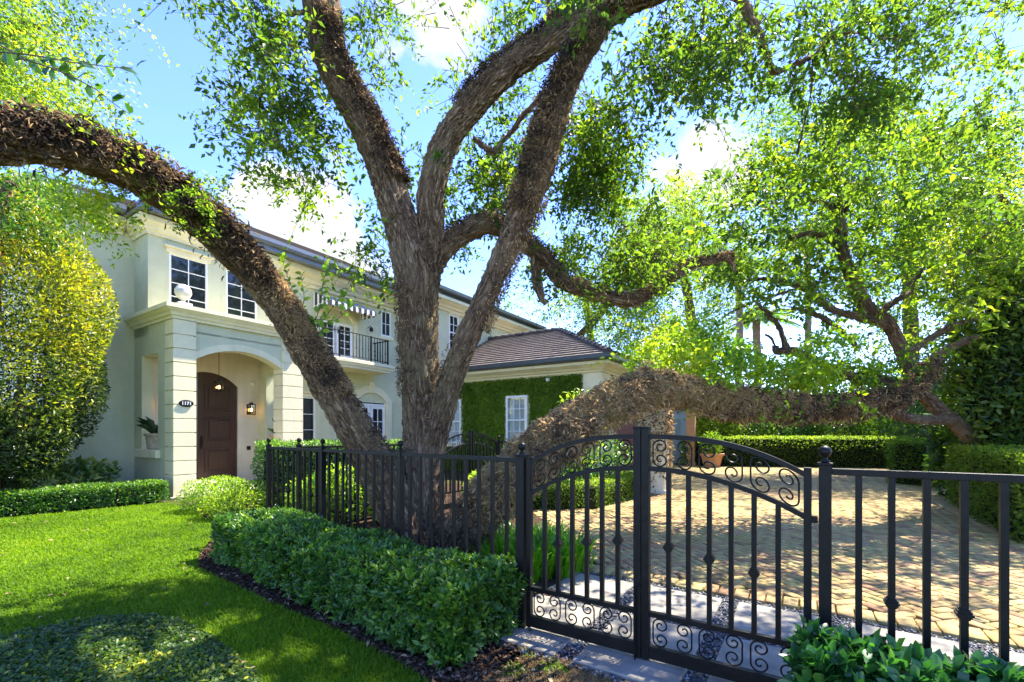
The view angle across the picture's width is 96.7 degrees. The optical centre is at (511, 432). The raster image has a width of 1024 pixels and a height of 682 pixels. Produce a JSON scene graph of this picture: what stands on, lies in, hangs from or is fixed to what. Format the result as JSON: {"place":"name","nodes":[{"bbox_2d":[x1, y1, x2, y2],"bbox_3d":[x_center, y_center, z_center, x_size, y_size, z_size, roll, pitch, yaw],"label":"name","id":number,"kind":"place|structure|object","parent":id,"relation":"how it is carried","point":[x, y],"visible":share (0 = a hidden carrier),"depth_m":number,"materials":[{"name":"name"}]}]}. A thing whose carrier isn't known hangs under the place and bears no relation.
{"place":"outdoors","nodes":[
{"label":"outdoors","id":0,"kind":"place"},
{"bbox_2d":[0,502,429,681],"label":"lawn","id":1,"kind":"structure","parent":0,"point":[259,627],"depth_m":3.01,"materials":[{"name":"plant"}]},
{"bbox_2d":[0,477,170,517],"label":"hedge","id":2,"kind":"object","parent":1,"relation":"on","point":[53,499],"visible":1,"depth_m":8.10,"materials":[{"name":"green plant"}]},
{"bbox_2d":[0,0,178,196],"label":"shade tree","id":3,"kind":"object","parent":1,"relation":"on","point":[14,28],"visible":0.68,"depth_m":5.82,"materials":[{"name":"green plant"}]},
{"bbox_2d":[0,611,262,681],"bbox_3d":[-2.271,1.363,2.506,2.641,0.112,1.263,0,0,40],"label":"ground cover","id":4,"kind":"object","parent":1,"relation":"on","point":[210,671],"visible":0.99,"depth_m":2.79,"materials":[{"name":"green plant"}]},
{"bbox_2d":[268,418,274,439],"bbox_3d":[-6.374,-0.011,12.387,0.452,0.777,0.568,0,0,0],"label":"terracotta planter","id":5,"kind":"object","parent":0,"point":[272,431],"visible":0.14,"depth_m":12.24,"materials":[{"name":"green plant"}]},
{"bbox_2d":[182,483,586,681],"bbox_3d":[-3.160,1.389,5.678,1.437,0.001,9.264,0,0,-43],"label":"mulch bed","id":6,"kind":"object","parent":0,"point":[486,667],"visible":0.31,"depth_m":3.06,"materials":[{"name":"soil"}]},
{"bbox_2d":[173,474,254,513],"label":"dwarf golden shrub","id":7,"kind":"object","parent":6,"relation":"on","point":[198,495],"visible":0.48,"depth_m":7.92,"materials":[{"name":"green plant"}]},
{"bbox_2d":[196,477,281,519],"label":"dwarf golden shrub","id":8,"kind":"object","parent":6,"relation":"on","point":[245,499],"visible":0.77,"depth_m":7.34,"materials":[{"name":"green plant"}]},
{"bbox_2d":[209,504,534,670],"bbox_3d":[-1.608,1.110,4.087,3.947,0.625,0.946,0,0,39],"label":"ficus hedge","id":9,"kind":"object","parent":6,"relation":"on","point":[446,605],"visible":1,"depth_m":3.19,"materials":[{"name":"green plant"}]},
{"bbox_2d":[265,438,514,554],"bbox_3d":[-1.561,0.735,4.568,4.258,1.331,0.112,0,0,40],"label":"iron fence","id":10,"kind":"object","parent":6,"relation":"on","point":[400,454],"visible":0.78,"depth_m":4.19,"materials":[{"name":"black metal"}]},
{"bbox_2d":[6,463,798,610],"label":"ground","id":11,"kind":"structure","parent":0,"point":[171,501],"depth_m":13.03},
{"bbox_2d":[12,459,80,488],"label":"umbrella plant","id":12,"kind":"object","parent":11,"relation":"on","point":[54,481],"visible":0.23,"depth_m":8.48,"materials":[{"name":"green plant"}]},
{"bbox_2d":[0,169,121,489],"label":"gold tipped tree","id":13,"kind":"object","parent":11,"relation":"on","point":[18,429],"visible":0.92,"depth_m":7.93,"materials":[{"name":"green plant"}]},
{"bbox_2d":[0,165,136,478],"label":"shade tree","id":14,"kind":"object","parent":11,"relation":"on","point":[7,188],"visible":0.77,"depth_m":7.16,"materials":[{"name":"green plant"}]},
{"bbox_2d":[51,455,123,490],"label":"umbrella plant","id":15,"kind":"object","parent":11,"relation":"on","point":[93,471],"visible":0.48,"depth_m":9.02,"materials":[{"name":"green plant"}]},
{"bbox_2d":[0,171,643,499],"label":"house","id":16,"kind":"structure","parent":11,"relation":"on","point":[204,374],"depth_m":11.66,"materials":[{"name":"white paint"}]},
{"bbox_2d":[137,417,157,448],"bbox_3d":[-8.006,0.000,10.232,0.716,0.756,0.748,0,0,0],"label":"stone planter","id":17,"kind":"object","parent":16,"relation":"on","point":[151,428],"visible":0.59,"depth_m":10.15,"materials":[{"name":"white stone"}]},
{"bbox_2d":[164,243,213,308],"bbox_3d":[-7.772,-3.605,10.971,0.180,1.510,1.030,0,0,33],"label":"window","id":18,"kind":"structure","parent":16,"relation":"in","point":[193,273],"depth_m":11.02,"materials":[{"name":"glass"}]},
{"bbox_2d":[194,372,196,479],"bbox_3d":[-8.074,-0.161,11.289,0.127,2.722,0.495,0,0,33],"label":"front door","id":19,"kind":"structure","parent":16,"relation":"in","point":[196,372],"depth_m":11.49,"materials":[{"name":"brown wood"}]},
{"bbox_2d":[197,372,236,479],"bbox_3d":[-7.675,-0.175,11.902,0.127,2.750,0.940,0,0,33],"label":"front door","id":20,"kind":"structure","parent":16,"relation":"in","point":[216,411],"depth_m":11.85,"materials":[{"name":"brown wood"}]},
{"bbox_2d":[224,267,256,318],"bbox_3d":[-7.105,-3.605,11.998,0.180,1.510,1.000,0,0,33],"label":"window","id":21,"kind":"structure","parent":16,"relation":"in","point":[240,303],"depth_m":11.95,"materials":[{"name":"glass"}]},
{"bbox_2d":[301,391,314,442],"bbox_3d":[-6.357,-0.340,13.885,0.180,1.820,1.040,0,0,33],"label":"window","id":22,"kind":"structure","parent":16,"relation":"in","point":[308,421],"depth_m":14.08,"materials":[{"name":"glass"}]},
{"bbox_2d":[320,320,335,355],"bbox_3d":[-5.913,-2.970,14.617,0.109,1.300,0.630,0,0,33],"label":"door","id":23,"kind":"structure","parent":16,"relation":"in","point":[325,321],"depth_m":14.74,"materials":[{"name":"white paint"}]},
{"bbox_2d":[336,323,352,358],"bbox_3d":[-5.560,-2.970,15.163,0.109,1.300,0.630,0,0,33],"label":"door","id":24,"kind":"structure","parent":16,"relation":"in","point":[344,327],"depth_m":15.22,"materials":[{"name":"white paint"}]},
{"bbox_2d":[362,405,369,415],"bbox_3d":[-5.184,0.130,15.794,0.050,2.140,0.640,0,0,33],"label":"door","id":25,"kind":"structure","parent":16,"relation":"in","point":[368,407],"depth_m":15.98,"materials":[{"name":"white paint"}]},
{"bbox_2d":[370,406,384,440],"bbox_3d":[-4.825,0.130,16.347,0.050,2.140,0.640,0,0,33],"label":"door","id":26,"kind":"structure","parent":16,"relation":"in","point":[377,413],"depth_m":16.42,"materials":[{"name":"white paint"}]},
{"bbox_2d":[379,308,393,340],"bbox_3d":[-4.583,-3.975,16.618,0.180,1.190,0.680,0,0,33],"label":"window","id":27,"kind":"structure","parent":16,"relation":"in","point":[385,316],"depth_m":16.63,"materials":[{"name":"white paint"}]},
{"bbox_2d":[448,310,460,350],"bbox_3d":[-2.269,-3.925,17.890,0.180,1.650,0.790,0,0,33],"label":"window","id":28,"kind":"structure","parent":16,"relation":"in","point":[453,320],"depth_m":17.87,"materials":[{"name":"white paint"}]},
{"bbox_2d":[447,399,462,446],"bbox_3d":[-2.216,-0.350,17.052,0.980,1.740,0.182,0,0,33],"label":"window","id":29,"kind":"structure","parent":16,"relation":"in","point":[456,426],"depth_m":16.99,"materials":[{"name":"white glass"}]},
{"bbox_2d":[444,373,582,476],"bbox_3d":[-0.240,-0.187,15.747,5.855,3.366,0.198,0,0,33],"label":"wall ivy","id":30,"kind":"object","parent":16,"relation":"attached to","point":[487,422],"depth_m":15.88,"materials":[{"name":"green plant"}]},
{"bbox_2d":[503,395,528,446],"bbox_3d":[0.185,-0.365,15.534,1.020,1.770,0.250,0,0,33],"label":"window","id":31,"kind":"structure","parent":16,"relation":"in","point":[517,407],"depth_m":15.57,"materials":[{"name":"white glass"}]},
{"bbox_2d":[614,416,634,471],"bbox_3d":[3.883,-0.085,15.906,0.080,2.930,2.600,0,0,33],"label":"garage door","id":32,"kind":"structure","parent":16,"relation":"in","point":[626,429],"depth_m":16.10,"materials":[{"name":"brown paint"}]},
{"bbox_2d":[0,0,1023,554],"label":"live oak","id":33,"kind":"object","parent":11,"relation":"on","point":[424,244],"visible":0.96,"depth_m":4.96,"materials":[{"name":"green plant"}]},
{"bbox_2d":[497,436,555,487],"bbox_3d":[0.294,0.735,9.288,1.312,1.331,0.112,0,0,20],"label":"iron fence","id":34,"kind":"object","parent":11,"relation":"on","point":[499,446],"visible":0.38,"depth_m":9.47,"materials":[{"name":"black metal"}]},
{"bbox_2d":[472,431,497,473],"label":"gate","id":35,"kind":"structure","parent":34,"relation":"attached to","point":[486,445],"depth_m":9.03,"materials":[{"name":"black metal"}]},
{"bbox_2d":[548,459,594,487],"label":"garden bush","id":36,"kind":"object","parent":11,"relation":"on","point":[563,472],"visible":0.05,"depth_m":9.03,"materials":[{"name":"green plant"}]},
{"bbox_2d":[498,252,659,349],"bbox_3d":[3.229,-4.383,23.608,10.286,11.583,9.664,0,0,0],"label":"shade tree","id":37,"kind":"object","parent":11,"relation":"on","point":[587,330],"visible":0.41,"depth_m":23.18,"materials":[{"name":"green plant"}]},
{"bbox_2d":[556,388,606,487],"bbox_3d":[1.346,0.259,8.978,1.205,2.289,0.924,0,0,0],"label":"yellow shrub","id":38,"kind":"object","parent":11,"relation":"on","point":[585,460],"visible":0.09,"depth_m":8.93,"materials":[{"name":"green plant"}]},
{"bbox_2d":[533,470,632,509],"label":"hedge","id":39,"kind":"object","parent":11,"relation":"on","point":[627,485],"visible":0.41,"depth_m":8.28,"materials":[{"name":"green plant"}]},
{"bbox_2d":[565,439,632,484],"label":"garden bush","id":40,"kind":"object","parent":11,"relation":"on","point":[608,458],"visible":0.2,"depth_m":10.38,"materials":[{"name":"green plant"}]},
{"bbox_2d":[669,408,685,462],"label":"garden shed","id":41,"kind":"structure","parent":11,"relation":"on","point":[680,426],"depth_m":20.67,"materials":[{"name":"grey"}]},
{"bbox_2d":[669,419,680,462],"bbox_3d":[7.254,0.390,20.729,0.800,1.980,0.028,0,0,10],"label":"door","id":42,"kind":"structure","parent":41,"relation":"in","point":[676,454],"depth_m":20.68,"materials":[{"name":"grey"}]},
{"bbox_2d":[589,162,771,435],"bbox_3d":[6.907,-5.978,20.353,8.017,14.773,15.063,0,0,37],"label":"shade tree","id":43,"kind":"object","parent":11,"relation":"on","point":[683,206],"visible":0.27,"depth_m":19.18,"materials":[{"name":"green plant"}]},
{"bbox_2d":[612,300,756,380],"bbox_3d":[5.780,-1.651,15.538,4.444,6.111,7.952,0,0,30],"label":"shade tree","id":44,"kind":"object","parent":11,"relation":"on","point":[646,337],"visible":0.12,"depth_m":14.76,"materials":[{"name":"green plant"}]},
{"bbox_2d":[685,412,695,465],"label":"garden pillar","id":45,"kind":"structure","parent":11,"relation":"on","point":[690,426],"depth_m":18.67,"materials":[{"name":"stone"}]},
{"bbox_2d":[696,373,742,438],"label":"garden bush","id":46,"kind":"object","parent":11,"relation":"on","point":[704,424],"visible":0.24,"depth_m":19.70,"materials":[{"name":"green plant"}]},
{"bbox_2d":[696,247,773,372],"bbox_3d":[14.483,-5.165,29.061,5.119,13.156,5.028,0,0,0],"label":"palm tree","id":47,"kind":"object","parent":11,"relation":"on","point":[740,326],"visible":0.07,"depth_m":28.81,"materials":[{"name":"green plant"}]},
{"bbox_2d":[711,420,783,438],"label":"garden bush","id":48,"kind":"object","parent":11,"relation":"on","point":[759,431],"visible":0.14,"depth_m":20.26,"materials":[{"name":"green plant"}]},
{"bbox_2d":[718,307,802,385],"bbox_3d":[16.547,-3.618,31.130,5.305,10.074,5.483,0,0,-20],"label":"palm tree","id":49,"kind":"object","parent":11,"relation":"on","point":[764,319],"visible":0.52,"depth_m":30.76,"materials":[{"name":"green plant"}]},
{"bbox_2d":[676,393,884,438],"bbox_3d":[16.552,-0.471,28.346,27.934,3.913,2.761,0,0,8],"label":"tall hedge","id":50,"kind":"object","parent":11,"relation":"on","point":[784,428],"depth_m":27.75,"materials":[{"name":"green plant"}]},
{"bbox_2d":[754,421,828,438],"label":"garden bush","id":51,"kind":"object","parent":11,"relation":"on","point":[791,430],"visible":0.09,"depth_m":20.73,"materials":[{"name":"green plant"}]},
{"bbox_2d":[679,434,918,467],"bbox_3d":[11.849,0.738,18.316,9.744,1.359,1.310,0,0,11],"label":"boundary hedge","id":52,"kind":"object","parent":11,"relation":"on","point":[852,451],"visible":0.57,"depth_m":17.97,"materials":[{"name":"green plant"}]},
{"bbox_2d":[769,213,835,393],"bbox_3d":[19.264,-6.274,30.045,4.529,15.369,4.756,0,0,27],"label":"palm tree","id":53,"kind":"object","parent":11,"relation":"on","point":[809,325],"visible":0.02,"depth_m":29.88,"materials":[{"name":"green plant"}]},
{"bbox_2d":[794,419,875,438],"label":"garden bush","id":54,"kind":"object","parent":11,"relation":"on","point":[831,430],"visible":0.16,"depth_m":20.38,"materials":[{"name":"green plant"}]},
{"bbox_2d":[662,16,1023,452],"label":"live oak","id":55,"kind":"object","parent":11,"relation":"on","point":[865,311],"visible":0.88,"depth_m":7.42,"materials":[{"name":"green plant"}]},
{"bbox_2d":[839,414,894,439],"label":"garden bush","id":56,"kind":"object","parent":11,"relation":"on","point":[871,431],"visible":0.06,"depth_m":20.33,"materials":[{"name":"green plant"}]},
{"bbox_2d":[712,68,1023,435],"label":"shade tree","id":57,"kind":"object","parent":11,"relation":"on","point":[785,130],"visible":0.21,"depth_m":16.27,"materials":[{"name":"green plant"}]},
{"bbox_2d":[871,409,920,439],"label":"garden bush","id":58,"kind":"object","parent":11,"relation":"on","point":[897,428],"visible":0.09,"depth_m":20.00,"materials":[{"name":"green plant"}]},
{"bbox_2d":[837,344,957,455],"bbox_3d":[12.660,-0.803,13.514,7.937,4.424,4.653,0,0,-30],"label":"shade tree","id":59,"kind":"object","parent":11,"relation":"on","point":[922,408],"visible":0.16,"depth_m":13.14,"materials":[{"name":"green plant"}]},
{"bbox_2d":[777,614,1023,681],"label":"ficus shrub","id":60,"kind":"object","parent":11,"relation":"on","point":[817,651],"visible":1,"depth_m":1.85,"materials":[{"name":"green plant"}]},
{"bbox_2d":[884,436,946,487],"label":"boundary hedge","id":61,"kind":"object","parent":11,"relation":"on","point":[907,456],"visible":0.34,"depth_m":11.88,"materials":[{"name":"green plant"}]},
{"bbox_2d":[897,391,937,437],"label":"garden bush","id":62,"kind":"object","parent":11,"relation":"on","point":[918,434],"depth_m":16.29,"materials":[{"name":"green plant"}]},
{"bbox_2d":[920,384,959,495],"bbox_3d":[9.669,0.141,9.590,1.893,2.830,1.356,0,0,0],"label":"garden bush","id":63,"kind":"object","parent":11,"relation":"on","point":[937,457],"visible":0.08,"depth_m":9.70,"materials":[{"name":"green plant"}]},
{"bbox_2d":[897,116,1023,334],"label":"shade tree","id":64,"kind":"object","parent":11,"relation":"on","point":[1005,201],"visible":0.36,"depth_m":8.40,"materials":[{"name":"green plant"}]},
{"bbox_2d":[931,268,1023,457],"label":"hedge","id":65,"kind":"object","parent":11,"relation":"on","point":[988,391],"visible":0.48,"depth_m":7.85,"materials":[{"name":"green plant"}]},
{"bbox_2d":[942,443,1023,542],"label":"boundary hedge","id":66,"kind":"object","parent":11,"relation":"on","point":[995,459],"visible":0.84,"depth_m":6.70,"materials":[{"name":"green plant"}]},
{"bbox_2d":[237,484,575,596],"bbox_3d":[-2.186,1.366,9.267,5.784,0.001,12.550,0,0,-33],"label":"garden bed","id":67,"kind":"object","parent":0,"point":[550,582],"visible":0.11,"depth_m":6.84,"materials":[{"name":"soil"}]},
{"bbox_2d":[284,474,339,520],"bbox_3d":[-2.968,1.017,6.741,0.798,0.857,0.766,0,0,-41],"label":"yellow croton","id":68,"kind":"object","parent":67,"relation":"on","point":[313,509],"visible":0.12,"depth_m":6.61,"materials":[{"name":"green plant"}]},
{"bbox_2d":[250,437,402,510],"bbox_3d":[-3.022,0.739,8.184,2.923,1.318,1.039,0,0,-7],"label":"porch hedge","id":69,"kind":"object","parent":67,"relation":"on","point":[279,442],"visible":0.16,"depth_m":7.76,"materials":[{"name":"green plant"}]},
{"bbox_2d":[306,462,370,524],"bbox_3d":[-2.555,0.896,6.767,0.962,1.034,0.941,0,0,40],"label":"yellow croton","id":70,"kind":"object","parent":67,"relation":"on","point":[332,494],"visible":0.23,"depth_m":6.61,"materials":[{"name":"green plant"}]},
{"bbox_2d":[296,438,397,524],"bbox_3d":[-2.025,0.735,6.950,0.112,1.331,2.618,0,0,37],"label":"iron fence","id":71,"kind":"object","parent":67,"relation":"on","point":[298,444],"visible":0.23,"depth_m":6.28,"materials":[{"name":"black metal"}]},
{"bbox_2d":[444,431,471,507],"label":"gate","id":72,"kind":"structure","parent":71,"relation":"attached to","point":[469,443],"depth_m":8.37,"materials":[{"name":"black metal"}]},
{"bbox_2d":[362,499,378,521],"bbox_3d":[-1.766,0.938,6.861,1.106,0.991,0.885,0,0,0],"label":"yellow croton","id":73,"kind":"object","parent":67,"relation":"on","point":[369,511],"visible":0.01,"depth_m":6.63,"materials":[{"name":"green plant"}]},
{"bbox_2d":[460,470,510,512],"bbox_3d":[-0.356,0.969,7.212,0.929,0.914,0.809,0,0,0],"label":"yellow croton","id":74,"kind":"object","parent":67,"relation":"on","point":[471,474],"visible":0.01,"depth_m":7.09,"materials":[{"name":"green plant"}]},
{"bbox_2d":[457,526,540,557],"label":"border grass clump","id":75,"kind":"object","parent":67,"relation":"on","point":[485,550],"visible":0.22,"depth_m":4.54,"materials":[{"name":"green plant"}]},
{"bbox_2d":[496,516,549,537],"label":"border grass clump","id":76,"kind":"object","parent":67,"relation":"on","point":[511,531],"visible":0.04,"depth_m":5.35,"materials":[{"name":"green plant"}]},
{"bbox_2d":[481,529,568,556],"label":"border grass clump","id":77,"kind":"object","parent":67,"relation":"on","point":[498,538],"visible":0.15,"depth_m":4.63,"materials":[{"name":"green plant"}]},
{"bbox_2d":[483,534,568,582],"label":"border grass clump","id":78,"kind":"object","parent":67,"relation":"on","point":[537,570],"visible":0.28,"depth_m":4.22,"materials":[{"name":"green plant"}]},
{"bbox_2d":[502,521,576,546],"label":"border grass clump","id":79,"kind":"object","parent":67,"relation":"on","point":[549,527],"visible":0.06,"depth_m":4.98,"materials":[{"name":"green plant"}]},
{"bbox_2d":[513,516,581,538],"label":"border grass clump","id":80,"kind":"object","parent":67,"relation":"on","point":[536,527],"visible":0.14,"depth_m":5.29,"materials":[{"name":"green plant"}]},
{"bbox_2d":[533,528,598,579],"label":"border grass clump","id":81,"kind":"object","parent":67,"relation":"on","point":[565,569],"visible":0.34,"depth_m":4.31,"materials":[{"name":"green plant"}]},
{"bbox_2d":[538,524,605,572],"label":"border grass clump","id":82,"kind":"object","parent":67,"relation":"on","point":[580,561],"visible":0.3,"depth_m":4.51,"materials":[{"name":"green plant"}]},
{"bbox_2d":[0,0,1023,393],"label":"sky","id":83,"kind":"structure","parent":0,"point":[166,92],"materials":[{"name":"blue"}]},
{"bbox_2d":[484,643,626,681],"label":"dry grass","id":84,"kind":"structure","parent":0,"point":[563,668],"depth_m":2.59,"materials":[{"name":"brown plant"}]},
{"bbox_2d":[487,571,1023,681],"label":"gravel","id":85,"kind":"structure","parent":0,"point":[716,646],"depth_m":3.13,"materials":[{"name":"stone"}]},
{"bbox_2d":[491,572,1023,681],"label":"path","id":86,"kind":"structure","parent":0,"point":[619,664],"depth_m":3.03,"materials":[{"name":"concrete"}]},
{"bbox_2d":[514,442,529,628],"bbox_3d":[0.070,0.735,3.200,0.080,1.331,0.080,0,0,33],"label":"gate post","id":87,"kind":"object","parent":86,"relation":"on","point":[520,508],"visible":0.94,"depth_m":3.17,"materials":[{"name":"black metal"}]},
{"bbox_2d":[526,427,640,659],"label":"garden gate","id":88,"kind":"structure","parent":87,"relation":"attached to","point":[604,639],"depth_m":2.92,"materials":[{"name":"black metal"}]},
{"bbox_2d":[817,446,1023,662],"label":"iron fence","id":89,"kind":"object","parent":86,"relation":"on","point":[963,612],"visible":1,"depth_m":2.04,"materials":[{"name":"black metal"}]},
{"bbox_2d":[641,427,817,681],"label":"garden gate","id":90,"kind":"structure","parent":89,"relation":"attached to","point":[711,666],"depth_m":2.51,"materials":[{"name":"black metal"}]},
{"bbox_2d":[533,465,1023,650],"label":"driveway","id":91,"kind":"structure","parent":0,"point":[983,584],"depth_m":5.30,"materials":[{"name":"stone"}]},
{"bbox_2d":[2,465,1014,681],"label":"fallen leaves","id":92,"kind":"object","parent":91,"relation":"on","point":[405,655],"visible":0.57,"depth_m":3.97,"materials":[{"name":"brown plant"}]},
{"bbox_2d":[641,360,671,493],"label":"garden pillar","id":93,"kind":"structure","parent":91,"relation":"on","point":[660,487],"depth_m":10.16,"materials":[{"name":"stone"}]},
{"bbox_2d":[637,357,676,492],"bbox_3d":[3.295,-0.194,10.383,0.779,3.110,0.778,0,0,33],"label":"dry creeper","id":94,"kind":"object","parent":93,"relation":"attached to","point":[671,422],"visible":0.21,"depth_m":10.12,"materials":[{"name":"brown plant"}]},
{"bbox_2d":[698,430,724,466],"bbox_3d":[7.918,0.647,18.133,1.046,1.507,0.994,0,0,0],"label":"terracotta pot","id":95,"kind":"object","parent":91,"relation":"on","point":[716,459],"visible":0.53,"depth_m":17.91,"materials":[{"name":"orange ceramic"}]}
]}

